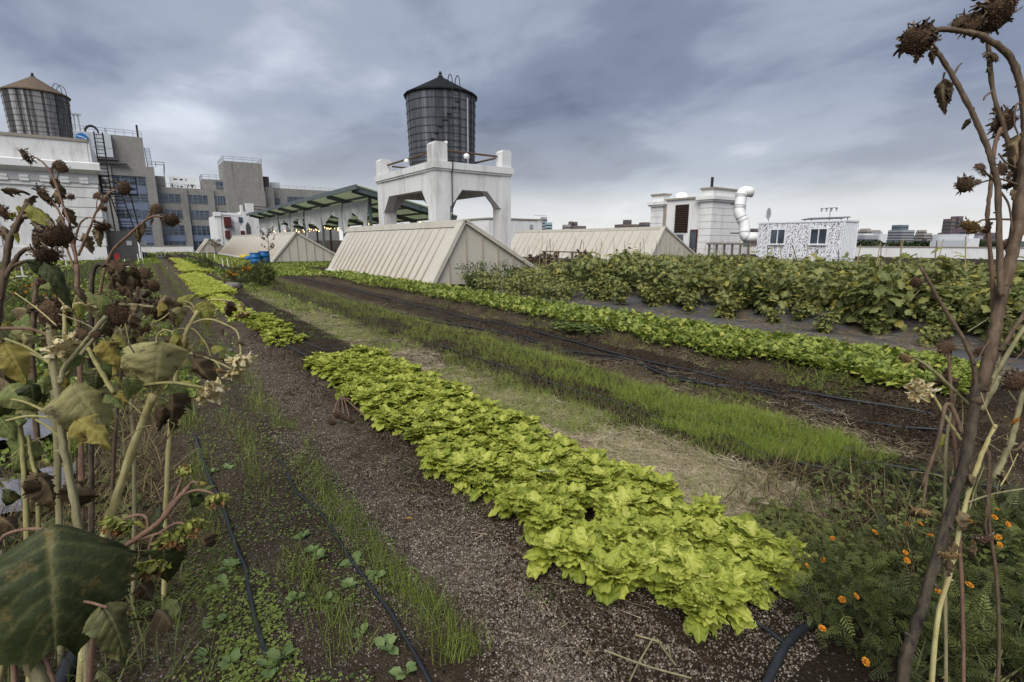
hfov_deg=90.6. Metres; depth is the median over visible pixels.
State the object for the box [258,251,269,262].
barrel
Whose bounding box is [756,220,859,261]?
container office
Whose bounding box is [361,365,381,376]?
mustard green plant
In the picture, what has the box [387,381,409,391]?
mustard green plant
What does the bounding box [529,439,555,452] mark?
mustard green plant
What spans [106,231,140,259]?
metal shed
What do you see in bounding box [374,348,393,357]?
mustard green plant
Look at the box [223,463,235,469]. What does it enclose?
broadleaf seedling
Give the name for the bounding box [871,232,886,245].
white hall
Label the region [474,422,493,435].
mustard green plant
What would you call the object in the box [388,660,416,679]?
broadleaf seedling
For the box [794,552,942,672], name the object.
marigold plant
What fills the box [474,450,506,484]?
mustard green plant
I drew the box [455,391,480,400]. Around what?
mustard green plant
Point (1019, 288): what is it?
aubergine bush
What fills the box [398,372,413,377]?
mustard green plant
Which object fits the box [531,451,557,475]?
mustard green plant
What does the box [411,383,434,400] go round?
mustard green plant
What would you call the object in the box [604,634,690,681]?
dead vine
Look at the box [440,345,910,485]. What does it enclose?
drip hose
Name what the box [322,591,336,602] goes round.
broadleaf seedling
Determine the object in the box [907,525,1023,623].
marigold plant
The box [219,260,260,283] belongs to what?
marigold plant
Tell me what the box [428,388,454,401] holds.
mustard green plant
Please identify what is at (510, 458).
mustard green plant
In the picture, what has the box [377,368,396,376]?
mustard green plant
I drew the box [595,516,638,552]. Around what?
mustard green plant
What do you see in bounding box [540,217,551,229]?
glass tower
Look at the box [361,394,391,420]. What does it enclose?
mustard green plant
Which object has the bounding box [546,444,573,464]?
mustard green plant
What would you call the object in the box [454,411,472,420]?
mustard green plant
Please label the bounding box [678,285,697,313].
aubergine bush
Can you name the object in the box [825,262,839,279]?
aubergine bush
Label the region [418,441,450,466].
mustard green plant
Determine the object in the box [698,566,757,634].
mustard green plant
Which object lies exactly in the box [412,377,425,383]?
mustard green plant
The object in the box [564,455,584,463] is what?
mustard green plant
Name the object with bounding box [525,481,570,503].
mustard green plant
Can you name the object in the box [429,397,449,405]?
mustard green plant
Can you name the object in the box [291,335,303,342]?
mustard green plant
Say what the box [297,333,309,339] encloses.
mustard green plant
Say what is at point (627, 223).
brown housing block
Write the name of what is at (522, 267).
aubergine bush
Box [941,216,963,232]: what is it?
dark tower
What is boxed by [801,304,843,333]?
aubergine bush
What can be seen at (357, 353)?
mustard green plant
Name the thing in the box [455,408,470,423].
mustard green plant
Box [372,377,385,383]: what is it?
mustard green plant
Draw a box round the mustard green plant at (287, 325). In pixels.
[281,322,294,328]
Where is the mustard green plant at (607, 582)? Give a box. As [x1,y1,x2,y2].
[585,545,643,605]
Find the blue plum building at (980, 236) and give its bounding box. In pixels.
[974,233,994,240]
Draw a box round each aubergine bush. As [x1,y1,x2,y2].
[457,274,476,287]
[469,270,505,289]
[471,276,496,290]
[473,268,495,287]
[476,269,494,285]
[493,276,516,292]
[499,271,519,286]
[500,274,530,294]
[507,262,536,276]
[508,269,531,286]
[512,263,536,279]
[512,270,541,291]
[518,273,549,295]
[522,264,546,280]
[522,269,552,284]
[528,280,552,297]
[532,276,560,293]
[537,263,554,270]
[538,280,565,298]
[541,269,555,281]
[549,254,586,286]
[552,271,580,284]
[552,280,580,300]
[555,275,577,294]
[555,280,586,296]
[572,255,615,290]
[575,255,617,292]
[577,280,604,299]
[579,251,624,290]
[586,250,624,267]
[593,286,612,301]
[596,274,617,296]
[604,244,638,267]
[606,276,631,304]
[607,249,640,294]
[624,261,677,296]
[627,257,643,290]
[630,247,653,274]
[630,262,673,291]
[636,282,663,302]
[637,256,691,275]
[637,257,707,300]
[637,283,675,306]
[658,266,713,307]
[661,286,688,306]
[663,258,709,298]
[671,257,703,266]
[677,256,703,265]
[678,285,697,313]
[697,252,741,297]
[702,267,748,304]
[704,248,733,272]
[707,256,766,308]
[710,291,745,318]
[719,293,749,317]
[730,252,824,316]
[738,248,791,274]
[739,272,786,308]
[755,259,813,278]
[764,307,785,323]
[767,273,810,306]
[768,270,791,303]
[776,270,852,316]
[779,264,842,301]
[789,297,807,320]
[791,260,818,272]
[792,261,848,309]
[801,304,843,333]
[810,256,878,312]
[813,260,910,325]
[820,258,845,264]
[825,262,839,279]
[839,252,933,307]
[841,254,971,334]
[858,314,880,335]
[866,260,892,273]
[888,246,988,320]
[890,265,957,312]
[910,303,980,339]
[911,263,1023,324]
[913,324,945,347]
[914,283,983,331]
[943,265,972,283]
[952,264,984,270]
[953,274,1023,326]
[964,288,1023,340]
[980,275,1023,333]
[995,256,1023,296]
[999,308,1023,353]
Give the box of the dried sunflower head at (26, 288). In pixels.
[5,278,73,306]
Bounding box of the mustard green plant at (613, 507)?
[597,500,638,523]
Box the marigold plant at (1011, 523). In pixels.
[954,488,1023,562]
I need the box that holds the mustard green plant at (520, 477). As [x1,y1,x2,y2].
[507,471,539,483]
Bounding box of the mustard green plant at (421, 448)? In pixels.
[413,434,444,456]
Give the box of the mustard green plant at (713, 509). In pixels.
[690,492,726,519]
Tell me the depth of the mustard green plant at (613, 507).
2.83 m
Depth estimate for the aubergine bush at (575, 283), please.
15.41 m
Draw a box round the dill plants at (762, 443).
[148,279,903,681]
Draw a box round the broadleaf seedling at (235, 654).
[217,647,241,670]
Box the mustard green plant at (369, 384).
[362,380,377,388]
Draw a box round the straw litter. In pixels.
[246,285,1023,680]
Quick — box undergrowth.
[0,424,1023,681]
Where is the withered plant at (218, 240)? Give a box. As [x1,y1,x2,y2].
[209,238,220,246]
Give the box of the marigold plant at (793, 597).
[753,544,904,658]
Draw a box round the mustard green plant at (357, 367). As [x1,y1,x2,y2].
[351,362,370,374]
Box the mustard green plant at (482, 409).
[471,405,496,416]
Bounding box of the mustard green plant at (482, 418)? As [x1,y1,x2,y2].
[468,413,493,436]
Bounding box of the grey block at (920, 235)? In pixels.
[914,230,931,241]
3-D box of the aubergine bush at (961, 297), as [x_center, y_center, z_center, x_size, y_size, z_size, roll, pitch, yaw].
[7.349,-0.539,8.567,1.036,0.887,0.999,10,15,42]
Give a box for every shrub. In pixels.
[193,254,215,268]
[247,257,279,286]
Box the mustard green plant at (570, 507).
[548,495,583,524]
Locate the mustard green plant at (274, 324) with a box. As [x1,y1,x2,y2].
[269,322,281,328]
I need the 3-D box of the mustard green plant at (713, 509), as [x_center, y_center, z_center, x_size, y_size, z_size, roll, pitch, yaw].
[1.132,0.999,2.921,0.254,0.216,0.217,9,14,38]
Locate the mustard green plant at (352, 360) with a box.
[346,358,364,367]
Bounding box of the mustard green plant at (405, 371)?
[398,367,413,373]
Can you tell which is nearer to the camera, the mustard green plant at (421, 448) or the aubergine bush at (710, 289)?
the mustard green plant at (421, 448)
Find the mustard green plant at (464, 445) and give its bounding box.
[451,440,475,451]
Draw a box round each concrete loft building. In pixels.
[71,113,165,245]
[156,156,339,251]
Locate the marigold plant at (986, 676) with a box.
[923,594,1023,681]
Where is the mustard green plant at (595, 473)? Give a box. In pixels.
[578,463,617,493]
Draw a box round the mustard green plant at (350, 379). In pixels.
[344,374,358,384]
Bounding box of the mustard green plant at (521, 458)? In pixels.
[512,452,536,468]
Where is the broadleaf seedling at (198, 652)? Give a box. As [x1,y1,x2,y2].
[192,647,215,663]
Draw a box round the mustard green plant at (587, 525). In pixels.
[569,518,597,535]
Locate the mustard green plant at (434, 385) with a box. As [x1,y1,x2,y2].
[431,382,438,388]
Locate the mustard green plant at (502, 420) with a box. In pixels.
[491,414,513,431]
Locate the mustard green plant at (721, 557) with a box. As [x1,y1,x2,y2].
[702,546,741,571]
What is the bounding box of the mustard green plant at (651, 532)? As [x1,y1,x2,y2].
[634,515,674,541]
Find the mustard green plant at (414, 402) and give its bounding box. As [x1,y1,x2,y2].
[409,399,419,408]
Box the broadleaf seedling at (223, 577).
[206,573,228,593]
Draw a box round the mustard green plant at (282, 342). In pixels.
[275,339,288,346]
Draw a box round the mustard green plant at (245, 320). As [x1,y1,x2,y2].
[241,316,251,322]
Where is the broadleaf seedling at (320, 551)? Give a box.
[310,548,326,561]
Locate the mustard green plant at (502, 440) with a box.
[493,433,512,449]
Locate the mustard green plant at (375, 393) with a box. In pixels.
[365,388,390,402]
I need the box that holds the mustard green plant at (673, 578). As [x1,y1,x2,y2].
[645,561,700,609]
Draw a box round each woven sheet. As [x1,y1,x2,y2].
[0,412,51,440]
[0,462,75,513]
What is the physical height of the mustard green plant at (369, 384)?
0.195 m
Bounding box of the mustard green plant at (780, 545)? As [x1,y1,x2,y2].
[758,531,813,587]
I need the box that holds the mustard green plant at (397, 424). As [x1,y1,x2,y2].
[384,414,409,435]
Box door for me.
[689,229,697,252]
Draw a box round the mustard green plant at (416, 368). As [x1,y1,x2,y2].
[404,363,425,373]
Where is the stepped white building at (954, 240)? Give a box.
[930,234,979,246]
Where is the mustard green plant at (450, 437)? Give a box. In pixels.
[439,432,458,451]
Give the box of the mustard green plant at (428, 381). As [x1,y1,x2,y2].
[417,377,441,386]
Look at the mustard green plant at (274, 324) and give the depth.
9.32 m
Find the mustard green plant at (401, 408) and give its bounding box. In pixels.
[393,404,412,415]
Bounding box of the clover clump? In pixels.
[534,319,610,334]
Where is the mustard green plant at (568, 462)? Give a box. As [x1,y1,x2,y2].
[551,457,583,483]
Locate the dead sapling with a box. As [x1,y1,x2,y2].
[257,227,274,260]
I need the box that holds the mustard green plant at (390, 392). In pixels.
[367,383,397,398]
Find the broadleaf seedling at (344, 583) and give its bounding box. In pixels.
[341,577,357,587]
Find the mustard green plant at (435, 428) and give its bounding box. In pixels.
[422,420,453,437]
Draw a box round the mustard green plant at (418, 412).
[402,407,434,427]
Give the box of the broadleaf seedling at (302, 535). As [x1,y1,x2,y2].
[292,530,309,538]
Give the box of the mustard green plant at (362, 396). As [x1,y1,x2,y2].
[355,387,376,411]
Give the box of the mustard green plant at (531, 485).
[525,480,543,489]
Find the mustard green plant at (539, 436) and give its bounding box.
[522,431,548,442]
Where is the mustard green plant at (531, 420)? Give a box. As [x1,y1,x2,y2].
[519,414,540,425]
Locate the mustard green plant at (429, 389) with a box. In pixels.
[418,387,433,402]
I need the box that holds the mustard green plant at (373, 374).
[363,372,377,378]
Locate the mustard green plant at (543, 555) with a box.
[523,526,572,580]
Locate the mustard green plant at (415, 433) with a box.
[401,423,429,443]
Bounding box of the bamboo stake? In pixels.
[964,236,966,271]
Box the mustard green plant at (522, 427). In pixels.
[500,421,539,446]
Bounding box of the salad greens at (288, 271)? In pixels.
[0,251,331,478]
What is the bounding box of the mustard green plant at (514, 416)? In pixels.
[504,409,524,423]
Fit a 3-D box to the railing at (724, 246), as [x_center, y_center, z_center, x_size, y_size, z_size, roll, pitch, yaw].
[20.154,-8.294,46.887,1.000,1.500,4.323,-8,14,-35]
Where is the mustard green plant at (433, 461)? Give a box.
[419,448,452,480]
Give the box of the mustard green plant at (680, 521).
[659,510,700,544]
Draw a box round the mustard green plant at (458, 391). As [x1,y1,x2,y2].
[452,385,472,396]
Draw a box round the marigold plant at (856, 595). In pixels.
[782,518,919,621]
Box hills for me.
[743,236,1023,246]
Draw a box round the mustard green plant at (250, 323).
[246,320,254,327]
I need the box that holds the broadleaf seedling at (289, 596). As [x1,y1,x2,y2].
[285,591,305,600]
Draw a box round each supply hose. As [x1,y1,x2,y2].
[55,651,77,681]
[761,606,854,681]
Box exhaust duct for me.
[730,186,757,241]
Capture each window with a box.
[112,176,146,185]
[114,192,148,202]
[117,209,150,218]
[119,226,152,235]
[140,243,154,245]
[157,193,181,202]
[161,209,183,218]
[161,225,184,234]
[163,241,186,245]
[188,195,208,203]
[189,210,209,218]
[191,225,209,234]
[193,241,202,249]
[214,196,225,203]
[215,181,223,187]
[274,198,279,205]
[287,196,305,201]
[675,234,682,240]
[768,228,786,244]
[808,228,828,244]
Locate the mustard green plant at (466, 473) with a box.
[443,458,482,494]
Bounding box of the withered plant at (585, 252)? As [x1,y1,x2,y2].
[570,249,588,259]
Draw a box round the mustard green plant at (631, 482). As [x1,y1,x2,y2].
[620,479,645,503]
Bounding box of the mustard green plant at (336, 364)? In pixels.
[324,359,345,377]
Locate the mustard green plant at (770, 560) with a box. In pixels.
[746,546,804,599]
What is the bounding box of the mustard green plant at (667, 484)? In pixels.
[647,471,684,501]
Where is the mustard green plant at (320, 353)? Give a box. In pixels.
[310,351,324,356]
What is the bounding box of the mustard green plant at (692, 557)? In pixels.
[667,546,721,586]
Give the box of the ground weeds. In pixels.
[65,280,874,681]
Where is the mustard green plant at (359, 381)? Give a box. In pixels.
[349,377,371,386]
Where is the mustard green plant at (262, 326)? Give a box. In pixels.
[257,324,269,330]
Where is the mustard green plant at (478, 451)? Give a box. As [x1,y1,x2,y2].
[465,447,486,470]
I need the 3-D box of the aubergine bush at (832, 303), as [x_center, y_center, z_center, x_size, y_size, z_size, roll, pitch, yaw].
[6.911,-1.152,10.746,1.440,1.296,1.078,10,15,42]
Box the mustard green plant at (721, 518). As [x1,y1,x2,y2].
[714,513,746,534]
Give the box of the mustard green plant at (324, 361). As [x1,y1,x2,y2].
[314,356,335,374]
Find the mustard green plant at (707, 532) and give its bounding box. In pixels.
[679,517,733,551]
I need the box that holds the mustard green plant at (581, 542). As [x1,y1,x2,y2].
[555,525,605,583]
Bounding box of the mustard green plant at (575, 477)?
[564,464,590,490]
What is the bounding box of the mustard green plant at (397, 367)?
[387,364,407,374]
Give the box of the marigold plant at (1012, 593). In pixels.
[947,570,1023,672]
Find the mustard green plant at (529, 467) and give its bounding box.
[516,457,551,477]
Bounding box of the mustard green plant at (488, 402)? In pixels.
[479,397,502,412]
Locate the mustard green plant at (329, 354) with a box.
[321,353,337,358]
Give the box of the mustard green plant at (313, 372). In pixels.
[307,357,319,374]
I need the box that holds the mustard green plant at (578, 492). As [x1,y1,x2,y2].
[565,481,594,518]
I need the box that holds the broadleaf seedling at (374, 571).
[365,570,386,579]
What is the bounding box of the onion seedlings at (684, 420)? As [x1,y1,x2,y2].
[263,280,893,472]
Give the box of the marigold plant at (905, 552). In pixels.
[847,512,974,601]
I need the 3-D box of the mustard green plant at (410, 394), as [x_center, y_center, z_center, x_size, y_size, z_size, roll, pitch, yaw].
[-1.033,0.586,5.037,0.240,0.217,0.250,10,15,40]
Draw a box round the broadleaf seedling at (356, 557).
[339,551,360,566]
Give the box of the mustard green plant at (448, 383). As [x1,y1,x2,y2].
[442,380,464,388]
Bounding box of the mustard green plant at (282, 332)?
[276,328,288,338]
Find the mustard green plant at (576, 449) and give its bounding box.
[563,445,584,454]
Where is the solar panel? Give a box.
[801,216,850,220]
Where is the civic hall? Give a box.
[857,234,878,243]
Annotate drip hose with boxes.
[193,434,267,657]
[230,294,327,350]
[278,457,431,681]
[285,344,307,355]
[289,275,948,416]
[308,282,951,430]
[329,279,829,409]
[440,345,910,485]
[681,412,1003,490]
[753,618,783,642]
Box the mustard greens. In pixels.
[168,257,255,320]
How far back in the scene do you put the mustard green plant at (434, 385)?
5.31 m
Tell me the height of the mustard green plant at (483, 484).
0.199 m
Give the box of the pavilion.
[246,184,456,251]
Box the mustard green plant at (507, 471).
[484,458,517,481]
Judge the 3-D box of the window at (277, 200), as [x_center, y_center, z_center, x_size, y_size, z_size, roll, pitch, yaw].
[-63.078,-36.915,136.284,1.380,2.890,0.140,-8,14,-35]
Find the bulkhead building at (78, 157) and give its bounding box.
[0,132,108,261]
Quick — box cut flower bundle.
[327,394,368,426]
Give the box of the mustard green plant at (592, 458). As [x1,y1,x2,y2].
[573,449,609,467]
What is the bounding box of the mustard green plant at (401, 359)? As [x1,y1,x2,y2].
[395,357,409,363]
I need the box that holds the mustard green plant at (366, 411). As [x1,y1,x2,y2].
[359,402,381,415]
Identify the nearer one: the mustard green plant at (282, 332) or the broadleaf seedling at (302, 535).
the broadleaf seedling at (302, 535)
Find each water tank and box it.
[0,73,73,137]
[403,71,476,165]
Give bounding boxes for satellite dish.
[764,208,770,221]
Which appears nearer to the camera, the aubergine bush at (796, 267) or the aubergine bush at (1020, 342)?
the aubergine bush at (1020, 342)
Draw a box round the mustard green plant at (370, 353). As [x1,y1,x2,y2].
[365,351,376,358]
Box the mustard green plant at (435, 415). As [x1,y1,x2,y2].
[426,409,451,422]
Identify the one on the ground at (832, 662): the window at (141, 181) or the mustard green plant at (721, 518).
the mustard green plant at (721, 518)
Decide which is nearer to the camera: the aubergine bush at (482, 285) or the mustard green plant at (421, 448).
the mustard green plant at (421, 448)
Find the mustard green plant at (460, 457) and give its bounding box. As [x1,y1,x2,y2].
[443,449,480,490]
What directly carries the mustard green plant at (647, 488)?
on the ground at (832, 662)
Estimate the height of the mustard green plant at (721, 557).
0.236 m
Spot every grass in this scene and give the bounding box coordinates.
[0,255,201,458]
[0,389,1013,658]
[144,256,872,666]
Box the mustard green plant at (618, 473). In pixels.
[602,466,630,482]
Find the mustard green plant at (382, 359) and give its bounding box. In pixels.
[376,356,389,364]
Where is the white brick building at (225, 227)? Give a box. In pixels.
[209,203,285,245]
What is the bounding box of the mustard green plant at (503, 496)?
[488,482,527,523]
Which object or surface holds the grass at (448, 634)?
on the ground at (832, 662)
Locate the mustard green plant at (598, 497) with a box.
[583,491,617,520]
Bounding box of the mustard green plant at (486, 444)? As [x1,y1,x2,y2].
[475,439,496,451]
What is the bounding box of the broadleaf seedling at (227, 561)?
[218,557,240,573]
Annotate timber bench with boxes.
[542,251,593,262]
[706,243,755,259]
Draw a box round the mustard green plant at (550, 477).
[536,465,571,488]
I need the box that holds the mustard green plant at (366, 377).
[353,375,369,382]
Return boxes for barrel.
[249,253,260,263]
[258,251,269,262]
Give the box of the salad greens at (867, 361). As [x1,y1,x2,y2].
[276,263,999,395]
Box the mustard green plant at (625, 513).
[601,507,648,537]
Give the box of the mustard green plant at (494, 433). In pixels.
[486,428,504,443]
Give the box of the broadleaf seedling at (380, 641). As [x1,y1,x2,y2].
[374,633,398,654]
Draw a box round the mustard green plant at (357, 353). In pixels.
[347,351,364,357]
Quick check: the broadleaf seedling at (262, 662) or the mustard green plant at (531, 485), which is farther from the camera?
the mustard green plant at (531, 485)
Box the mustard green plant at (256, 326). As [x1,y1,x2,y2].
[251,323,261,330]
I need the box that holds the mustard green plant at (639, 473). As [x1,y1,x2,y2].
[625,463,656,484]
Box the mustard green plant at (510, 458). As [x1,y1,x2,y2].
[500,450,519,468]
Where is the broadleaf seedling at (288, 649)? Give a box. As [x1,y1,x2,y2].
[265,643,294,662]
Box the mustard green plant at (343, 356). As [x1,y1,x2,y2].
[338,354,356,363]
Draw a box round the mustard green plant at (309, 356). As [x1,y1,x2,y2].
[301,355,312,369]
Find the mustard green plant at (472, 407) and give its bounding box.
[463,401,487,422]
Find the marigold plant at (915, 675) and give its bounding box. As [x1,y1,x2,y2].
[841,580,1013,681]
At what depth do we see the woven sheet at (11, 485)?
3.28 m
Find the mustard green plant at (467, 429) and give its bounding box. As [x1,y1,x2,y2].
[453,424,477,439]
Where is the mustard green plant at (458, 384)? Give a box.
[445,381,473,389]
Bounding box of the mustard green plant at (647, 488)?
[633,480,673,503]
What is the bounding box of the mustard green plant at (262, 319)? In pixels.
[258,317,267,323]
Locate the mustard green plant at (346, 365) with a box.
[339,364,352,377]
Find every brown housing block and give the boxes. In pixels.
[562,221,585,228]
[614,220,638,227]
[639,222,649,226]
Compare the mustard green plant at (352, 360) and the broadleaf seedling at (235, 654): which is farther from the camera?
the mustard green plant at (352, 360)
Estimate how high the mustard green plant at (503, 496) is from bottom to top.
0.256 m
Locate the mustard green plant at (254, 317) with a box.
[250,313,257,319]
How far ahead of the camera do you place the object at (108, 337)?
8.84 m
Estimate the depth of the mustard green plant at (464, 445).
3.77 m
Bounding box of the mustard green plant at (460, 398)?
[451,395,470,407]
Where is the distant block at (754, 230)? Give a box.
[747,228,757,244]
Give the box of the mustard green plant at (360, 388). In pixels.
[351,386,369,403]
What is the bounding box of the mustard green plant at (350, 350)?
[345,348,357,354]
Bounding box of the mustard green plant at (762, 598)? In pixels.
[729,560,777,610]
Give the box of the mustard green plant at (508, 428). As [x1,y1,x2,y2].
[500,423,514,433]
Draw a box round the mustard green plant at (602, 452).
[575,447,608,458]
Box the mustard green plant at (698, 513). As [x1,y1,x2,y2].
[678,502,709,524]
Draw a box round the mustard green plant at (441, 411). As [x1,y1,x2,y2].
[431,409,455,421]
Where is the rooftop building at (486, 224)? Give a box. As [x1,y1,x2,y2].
[469,217,542,240]
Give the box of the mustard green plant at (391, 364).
[386,361,399,367]
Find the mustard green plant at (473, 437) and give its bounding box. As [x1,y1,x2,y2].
[468,434,486,449]
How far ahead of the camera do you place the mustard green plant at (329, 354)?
6.62 m
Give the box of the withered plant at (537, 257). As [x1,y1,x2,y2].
[528,254,544,265]
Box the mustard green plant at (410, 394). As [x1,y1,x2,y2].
[399,388,421,402]
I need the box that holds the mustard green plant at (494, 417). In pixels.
[485,412,498,424]
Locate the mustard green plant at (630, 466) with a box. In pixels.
[609,460,635,475]
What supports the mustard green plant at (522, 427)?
on the ground at (832, 662)
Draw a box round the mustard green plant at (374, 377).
[368,374,386,382]
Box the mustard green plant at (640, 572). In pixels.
[615,541,671,591]
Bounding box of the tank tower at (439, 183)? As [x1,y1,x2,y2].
[374,141,513,248]
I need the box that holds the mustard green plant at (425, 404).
[414,401,437,408]
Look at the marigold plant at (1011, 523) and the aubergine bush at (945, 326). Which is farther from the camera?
the aubergine bush at (945, 326)
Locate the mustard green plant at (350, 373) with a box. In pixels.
[343,371,358,381]
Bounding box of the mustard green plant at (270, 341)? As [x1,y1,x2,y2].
[263,337,277,345]
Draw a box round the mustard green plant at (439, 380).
[434,378,446,388]
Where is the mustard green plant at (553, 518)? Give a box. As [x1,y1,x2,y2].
[520,502,571,545]
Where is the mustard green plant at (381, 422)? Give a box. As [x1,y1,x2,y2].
[370,407,398,430]
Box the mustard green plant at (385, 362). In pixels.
[380,360,394,366]
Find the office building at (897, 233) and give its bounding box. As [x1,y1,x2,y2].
[886,225,914,243]
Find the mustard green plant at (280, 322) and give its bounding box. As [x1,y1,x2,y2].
[276,320,285,326]
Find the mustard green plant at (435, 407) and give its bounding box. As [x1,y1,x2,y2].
[422,403,448,417]
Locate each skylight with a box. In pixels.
[195,238,223,252]
[218,231,335,261]
[325,219,540,284]
[511,226,698,259]
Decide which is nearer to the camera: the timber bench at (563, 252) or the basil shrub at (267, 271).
the basil shrub at (267, 271)
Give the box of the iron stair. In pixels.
[84,125,140,230]
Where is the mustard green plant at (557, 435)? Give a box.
[548,432,568,445]
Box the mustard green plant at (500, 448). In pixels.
[489,443,510,456]
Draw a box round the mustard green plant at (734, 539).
[708,529,759,562]
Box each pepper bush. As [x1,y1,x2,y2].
[454,257,486,288]
[475,262,500,278]
[486,258,531,280]
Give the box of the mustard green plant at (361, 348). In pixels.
[351,344,367,353]
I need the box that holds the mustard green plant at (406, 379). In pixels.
[397,376,416,382]
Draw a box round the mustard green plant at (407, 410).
[399,408,413,418]
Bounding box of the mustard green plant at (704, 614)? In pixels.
[668,582,730,643]
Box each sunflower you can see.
[0,187,87,326]
[0,292,174,681]
[0,515,138,681]
[1,413,98,681]
[8,275,154,665]
[16,147,133,530]
[76,329,230,681]
[85,257,182,612]
[86,463,231,681]
[88,203,181,527]
[161,294,257,600]
[893,0,1023,681]
[897,337,983,681]
[909,314,1023,681]
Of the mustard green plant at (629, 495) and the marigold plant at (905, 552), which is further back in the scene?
the mustard green plant at (629, 495)
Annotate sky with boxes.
[0,0,1023,240]
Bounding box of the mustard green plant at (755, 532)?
[717,512,774,551]
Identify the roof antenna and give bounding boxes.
[821,207,837,219]
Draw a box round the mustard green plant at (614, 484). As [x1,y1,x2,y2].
[585,481,624,509]
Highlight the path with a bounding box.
[446,280,1023,375]
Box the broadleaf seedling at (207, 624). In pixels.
[202,613,226,627]
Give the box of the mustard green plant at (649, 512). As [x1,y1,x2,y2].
[631,503,665,519]
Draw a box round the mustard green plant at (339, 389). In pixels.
[333,383,348,397]
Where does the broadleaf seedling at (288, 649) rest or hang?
on the ground at (832, 662)
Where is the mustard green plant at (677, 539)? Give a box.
[654,524,697,549]
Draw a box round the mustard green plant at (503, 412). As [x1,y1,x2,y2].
[498,408,510,426]
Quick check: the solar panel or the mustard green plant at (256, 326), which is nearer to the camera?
the mustard green plant at (256, 326)
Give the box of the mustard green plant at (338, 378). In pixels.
[327,372,345,387]
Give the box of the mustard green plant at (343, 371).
[336,367,349,377]
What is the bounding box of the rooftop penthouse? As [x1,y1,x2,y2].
[647,177,746,255]
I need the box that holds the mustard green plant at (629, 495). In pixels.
[615,484,649,509]
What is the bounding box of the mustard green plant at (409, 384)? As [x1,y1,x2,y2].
[404,381,419,389]
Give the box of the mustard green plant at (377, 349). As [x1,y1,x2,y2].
[369,348,383,353]
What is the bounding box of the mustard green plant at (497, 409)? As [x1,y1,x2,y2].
[488,406,500,414]
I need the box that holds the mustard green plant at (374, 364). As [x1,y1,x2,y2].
[368,362,382,366]
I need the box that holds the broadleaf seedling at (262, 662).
[255,658,281,678]
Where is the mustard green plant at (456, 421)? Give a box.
[440,414,472,437]
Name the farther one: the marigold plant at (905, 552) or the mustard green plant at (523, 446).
the mustard green plant at (523, 446)
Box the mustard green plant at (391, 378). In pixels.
[381,375,400,384]
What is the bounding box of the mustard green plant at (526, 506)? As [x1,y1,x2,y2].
[511,486,553,545]
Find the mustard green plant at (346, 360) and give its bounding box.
[342,355,352,363]
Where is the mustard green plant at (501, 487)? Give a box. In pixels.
[491,483,518,516]
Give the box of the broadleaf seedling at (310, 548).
[303,545,318,553]
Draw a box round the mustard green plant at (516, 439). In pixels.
[503,433,533,453]
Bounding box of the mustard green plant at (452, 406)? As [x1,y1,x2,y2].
[443,401,460,411]
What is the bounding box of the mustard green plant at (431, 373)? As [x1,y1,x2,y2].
[423,370,443,379]
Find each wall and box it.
[140,245,193,252]
[313,240,341,252]
[742,245,1023,259]
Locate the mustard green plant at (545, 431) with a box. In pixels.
[536,423,552,441]
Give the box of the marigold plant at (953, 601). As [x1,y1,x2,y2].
[869,563,1023,681]
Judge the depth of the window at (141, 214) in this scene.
118.09 m
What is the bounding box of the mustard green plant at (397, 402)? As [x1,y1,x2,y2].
[387,395,411,409]
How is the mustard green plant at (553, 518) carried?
on the ground at (832, 662)
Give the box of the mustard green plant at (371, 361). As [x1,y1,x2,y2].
[362,359,379,367]
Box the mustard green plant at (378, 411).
[370,403,393,421]
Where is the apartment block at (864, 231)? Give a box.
[858,229,880,233]
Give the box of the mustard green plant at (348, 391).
[336,385,363,402]
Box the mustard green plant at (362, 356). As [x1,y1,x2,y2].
[353,354,368,358]
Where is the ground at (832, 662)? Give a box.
[0,252,1023,681]
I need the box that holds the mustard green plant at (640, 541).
[625,535,669,588]
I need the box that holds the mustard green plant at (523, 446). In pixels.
[516,441,540,454]
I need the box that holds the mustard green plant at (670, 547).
[652,536,699,594]
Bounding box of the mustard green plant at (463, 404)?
[455,399,478,410]
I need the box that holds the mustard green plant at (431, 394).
[421,389,439,401]
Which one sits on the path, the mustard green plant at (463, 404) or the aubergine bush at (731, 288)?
the aubergine bush at (731, 288)
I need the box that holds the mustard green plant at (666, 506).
[650,490,684,519]
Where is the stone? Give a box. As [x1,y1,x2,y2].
[225,282,242,288]
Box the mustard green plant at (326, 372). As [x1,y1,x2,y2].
[316,365,338,378]
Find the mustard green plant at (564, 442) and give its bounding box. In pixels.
[552,436,581,451]
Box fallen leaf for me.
[538,469,555,472]
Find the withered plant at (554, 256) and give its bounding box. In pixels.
[542,251,559,270]
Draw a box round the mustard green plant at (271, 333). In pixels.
[264,331,277,337]
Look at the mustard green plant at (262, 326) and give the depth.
9.17 m
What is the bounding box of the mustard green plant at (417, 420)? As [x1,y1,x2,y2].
[410,413,432,427]
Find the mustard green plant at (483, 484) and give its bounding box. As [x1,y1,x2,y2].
[468,471,502,504]
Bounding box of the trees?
[856,239,995,246]
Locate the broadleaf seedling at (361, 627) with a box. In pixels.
[347,622,367,637]
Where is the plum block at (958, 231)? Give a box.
[938,229,966,233]
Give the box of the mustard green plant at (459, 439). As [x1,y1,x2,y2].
[449,436,475,450]
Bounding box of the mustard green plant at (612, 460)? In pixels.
[607,458,615,464]
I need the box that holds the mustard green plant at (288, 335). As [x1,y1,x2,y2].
[284,333,293,340]
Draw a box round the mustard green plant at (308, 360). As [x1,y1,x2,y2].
[302,356,318,368]

